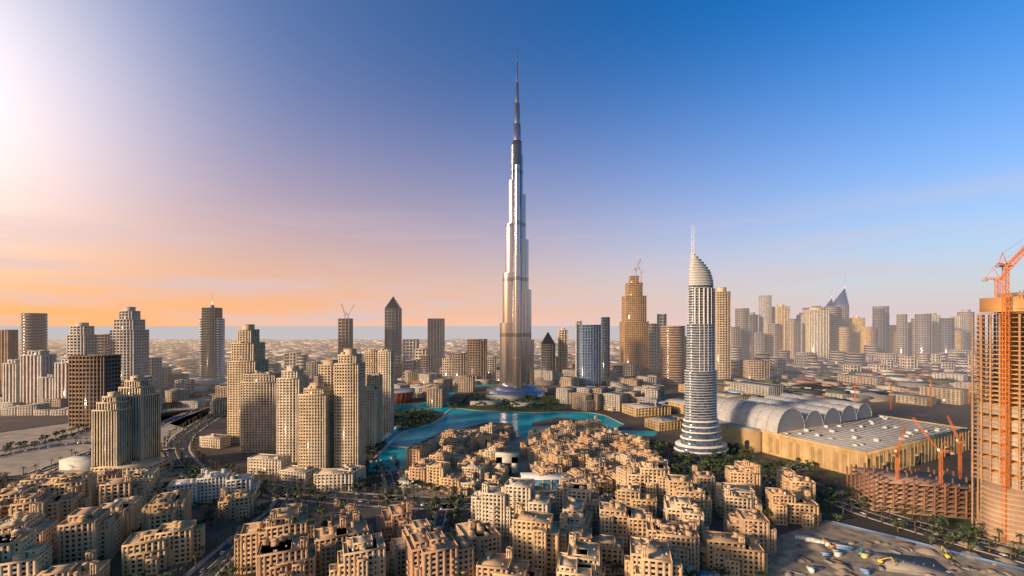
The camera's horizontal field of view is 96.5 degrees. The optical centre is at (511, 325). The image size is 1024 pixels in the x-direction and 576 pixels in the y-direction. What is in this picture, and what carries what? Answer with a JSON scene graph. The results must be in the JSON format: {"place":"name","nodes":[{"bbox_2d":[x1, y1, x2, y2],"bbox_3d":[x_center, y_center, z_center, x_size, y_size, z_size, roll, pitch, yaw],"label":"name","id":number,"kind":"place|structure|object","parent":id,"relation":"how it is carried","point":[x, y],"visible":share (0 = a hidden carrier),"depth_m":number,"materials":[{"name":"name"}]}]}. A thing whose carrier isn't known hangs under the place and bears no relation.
{"place":"outdoors","nodes":[
{"label":"outdoors","id":0,"kind":"place"},
{"bbox_2d":[0,407,207,478],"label":"sandy ground","id":1,"kind":"structure","parent":0,"point":[13,465],"depth_m":658.80,"materials":[{"name":"beige sand"}]},
{"bbox_2d":[161,408,226,427],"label":"plot sand","id":2,"kind":"structure","parent":0,"point":[176,413],"depth_m":884.76,"materials":[{"name":"beige sand"}]},
{"bbox_2d":[437,384,496,411],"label":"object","id":3,"kind":"object","parent":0,"point":[445,408],"visible":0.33,"depth_m":1119.95,"materials":[{"name":"liquid"}]},
{"bbox_2d":[368,409,623,471],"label":"lake","id":4,"kind":"structure","parent":0,"point":[409,438],"depth_m":812.62,"materials":[{"name":"liquid"}]},
{"bbox_2d":[394,412,439,429],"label":"island plot","id":5,"kind":"structure","parent":4,"relation":"in","point":[405,426],"depth_m":829.41,"materials":[{"name":"green plant"}]},
{"bbox_2d":[370,408,623,462],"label":"promenade","id":6,"kind":"structure","parent":4,"relation":"on","point":[394,438],"depth_m":828.06,"materials":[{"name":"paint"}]},
{"bbox_2d":[0,326,996,339],"bbox_3d":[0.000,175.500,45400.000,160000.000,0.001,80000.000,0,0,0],"label":"sea","id":7,"kind":"structure","parent":0,"point":[320,332],"depth_m":10867.47,"materials":[{"name":"liquid"}]},
{"bbox_2d":[448,394,562,412],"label":"park island","id":8,"kind":"structure","parent":0,"point":[466,405],"depth_m":970.38,"materials":[{"name":"green plant"}]},
{"bbox_2d":[0,344,1023,571],"bbox_3d":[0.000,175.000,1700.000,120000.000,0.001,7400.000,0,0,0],"label":"ground","id":9,"kind":"structure","parent":0,"point":[958,415],"depth_m":717.98,"materials":[{"name":"beige sand"}]},
{"bbox_2d":[0,307,171,427],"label":"high-rise buildings","id":10,"kind":"structure","parent":9,"relation":"on","point":[88,373],"depth_m":948.24,"materials":[{"name":"concrete"},{"name":"glass"}]},
{"bbox_2d":[59,304,393,491],"bbox_3d":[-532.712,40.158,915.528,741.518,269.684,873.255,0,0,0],"label":"high-rise buildings","id":11,"kind":"structure","parent":9,"relation":"on","point":[331,425],"depth_m":553.77,"materials":[{"name":"concrete"},{"name":"glass"}]},
{"bbox_2d":[0,369,668,440],"bbox_3d":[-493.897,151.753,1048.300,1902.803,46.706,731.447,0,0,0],"label":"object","id":12,"kind":"object","parent":9,"relation":"on","point":[615,395],"visible":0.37,"depth_m":1012.78,"materials":[{"name":"beige concrete"}]},
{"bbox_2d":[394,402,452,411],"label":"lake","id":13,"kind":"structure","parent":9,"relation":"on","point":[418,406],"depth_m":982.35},
{"bbox_2d":[52,484,827,575],"bbox_3d":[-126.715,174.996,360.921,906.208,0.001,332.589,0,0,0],"label":"old town streets","id":14,"kind":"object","parent":9,"relation":"on","point":[219,525],"visible":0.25,"depth_m":403.10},
{"bbox_2d":[0,460,980,575],"bbox_3d":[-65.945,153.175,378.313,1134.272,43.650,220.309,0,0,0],"label":"apartment buildings","id":15,"kind":"structure","parent":14,"relation":"on","point":[77,523],"depth_m":337.77,"materials":[{"name":"beige concrete"}]},
{"bbox_2d":[0,339,996,407],"bbox_3d":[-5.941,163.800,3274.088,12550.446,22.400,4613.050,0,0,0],"label":"city","id":16,"kind":"object","parent":9,"relation":"on","point":[176,356],"visible":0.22,"depth_m":1685.89,"materials":[{"name":"beige concrete"}]},
{"bbox_2d":[2,392,1023,575],"bbox_3d":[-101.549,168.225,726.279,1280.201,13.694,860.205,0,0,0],"label":"trees","id":17,"kind":"object","parent":9,"relation":"on","point":[706,463],"visible":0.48,"depth_m":474.12,"materials":[{"name":"green plant"}]},
{"bbox_2d":[486,56,547,397],"bbox_3d":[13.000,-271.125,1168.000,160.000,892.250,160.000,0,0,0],"label":"skyscraper","id":18,"kind":"structure","parent":9,"relation":"on","point":[516,359],"depth_m":1165.43,"materials":[{"name":"silver metal"}]},
{"bbox_2d":[121,276,996,396],"bbox_3d":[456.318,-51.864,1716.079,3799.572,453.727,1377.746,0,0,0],"label":"distant skyscrapers","id":19,"kind":"structure","parent":9,"relation":"on","point":[832,332],"depth_m":1623.43,"materials":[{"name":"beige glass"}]},
{"bbox_2d":[612,430,657,435],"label":"pool","id":20,"kind":"structure","parent":9,"relation":"on","point":[643,433],"depth_m":744.51,"materials":[{"name":"liquid"}]},
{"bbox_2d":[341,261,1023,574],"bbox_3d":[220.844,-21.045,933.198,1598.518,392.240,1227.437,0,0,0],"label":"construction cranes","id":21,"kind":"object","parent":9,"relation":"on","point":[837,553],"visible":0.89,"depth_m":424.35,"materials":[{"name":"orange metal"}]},
{"bbox_2d":[673,245,728,458],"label":"skyscraper","id":22,"kind":"structure","parent":9,"relation":"on","point":[700,434],"depth_m":612.70,"materials":[{"name":"white glass"}]},
{"bbox_2d":[705,450,769,472],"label":"trees","id":23,"kind":"object","parent":9,"relation":"on","point":[736,457],"visible":0.14,"depth_m":595.06,"materials":[{"name":"green plant"}]},
{"bbox_2d":[622,372,996,474],"bbox_3d":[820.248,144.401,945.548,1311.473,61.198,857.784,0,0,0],"label":"shopping mall","id":24,"kind":"structure","parent":9,"relation":"on","point":[839,436],"depth_m":648.20,"materials":[{"name":"beige concrete"}]},
{"bbox_2d":[682,533,1023,575],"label":"site","id":25,"kind":"object","parent":9,"relation":"on","point":[899,562],"visible":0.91,"depth_m":337.92,"materials":[{"name":"grey"}]},
{"bbox_2d":[765,520,1023,575],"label":"parking lot","id":26,"kind":"structure","parent":9,"relation":"on","point":[784,558],"depth_m":347.10,"materials":[{"name":"grey asphalt"}]},
{"bbox_2d":[843,463,979,519],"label":"construction podium","id":27,"kind":"object","parent":9,"relation":"on","point":[919,490],"visible":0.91,"depth_m":431.23,"materials":[{"name":"brown concrete"}]},
{"bbox_2d":[970,246,1023,543],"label":"construction tower","id":28,"kind":"structure","parent":9,"relation":"on","point":[1000,458],"depth_m":376.39,"materials":[{"name":"orange concrete"}]},
{"bbox_2d":[0,406,1023,575],"bbox_3d":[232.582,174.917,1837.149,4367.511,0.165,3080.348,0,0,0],"label":"roads","id":29,"kind":"structure","parent":0,"point":[210,560],"depth_m":460.81,"materials":[{"name":"grey asphalt"}]},
{"bbox_2d":[0,407,1007,575],"bbox_3d":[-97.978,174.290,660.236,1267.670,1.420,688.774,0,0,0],"label":"cars","id":30,"kind":"object","parent":29,"relation":"on","point":[440,527],"visible":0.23,"depth_m":469.06,"materials":[{"name":"paint"}]},
{"bbox_2d":[0,0,1023,325],"label":"sky","id":31,"kind":"structure","parent":0,"point":[262,162],"materials":[{"name":"blue"}]},
{"bbox_2d":[401,425,679,495],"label":"island paving","id":32,"kind":"structure","parent":0,"point":[514,443],"depth_m":599.51,"materials":[{"name":"beige stone"}]},
{"bbox_2d":[398,416,670,495],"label":"low-rise buildings","id":33,"kind":"structure","parent":32,"relation":"on","point":[594,451],"depth_m":544.19,"materials":[{"name":"beige concrete"}]},
{"bbox_2d":[111,471,974,575],"bbox_3d":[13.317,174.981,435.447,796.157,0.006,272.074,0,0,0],"label":"old town lawns","id":34,"kind":"structure","parent":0,"point":[824,511],"depth_m":420.00,"materials":[{"name":"green plant"}]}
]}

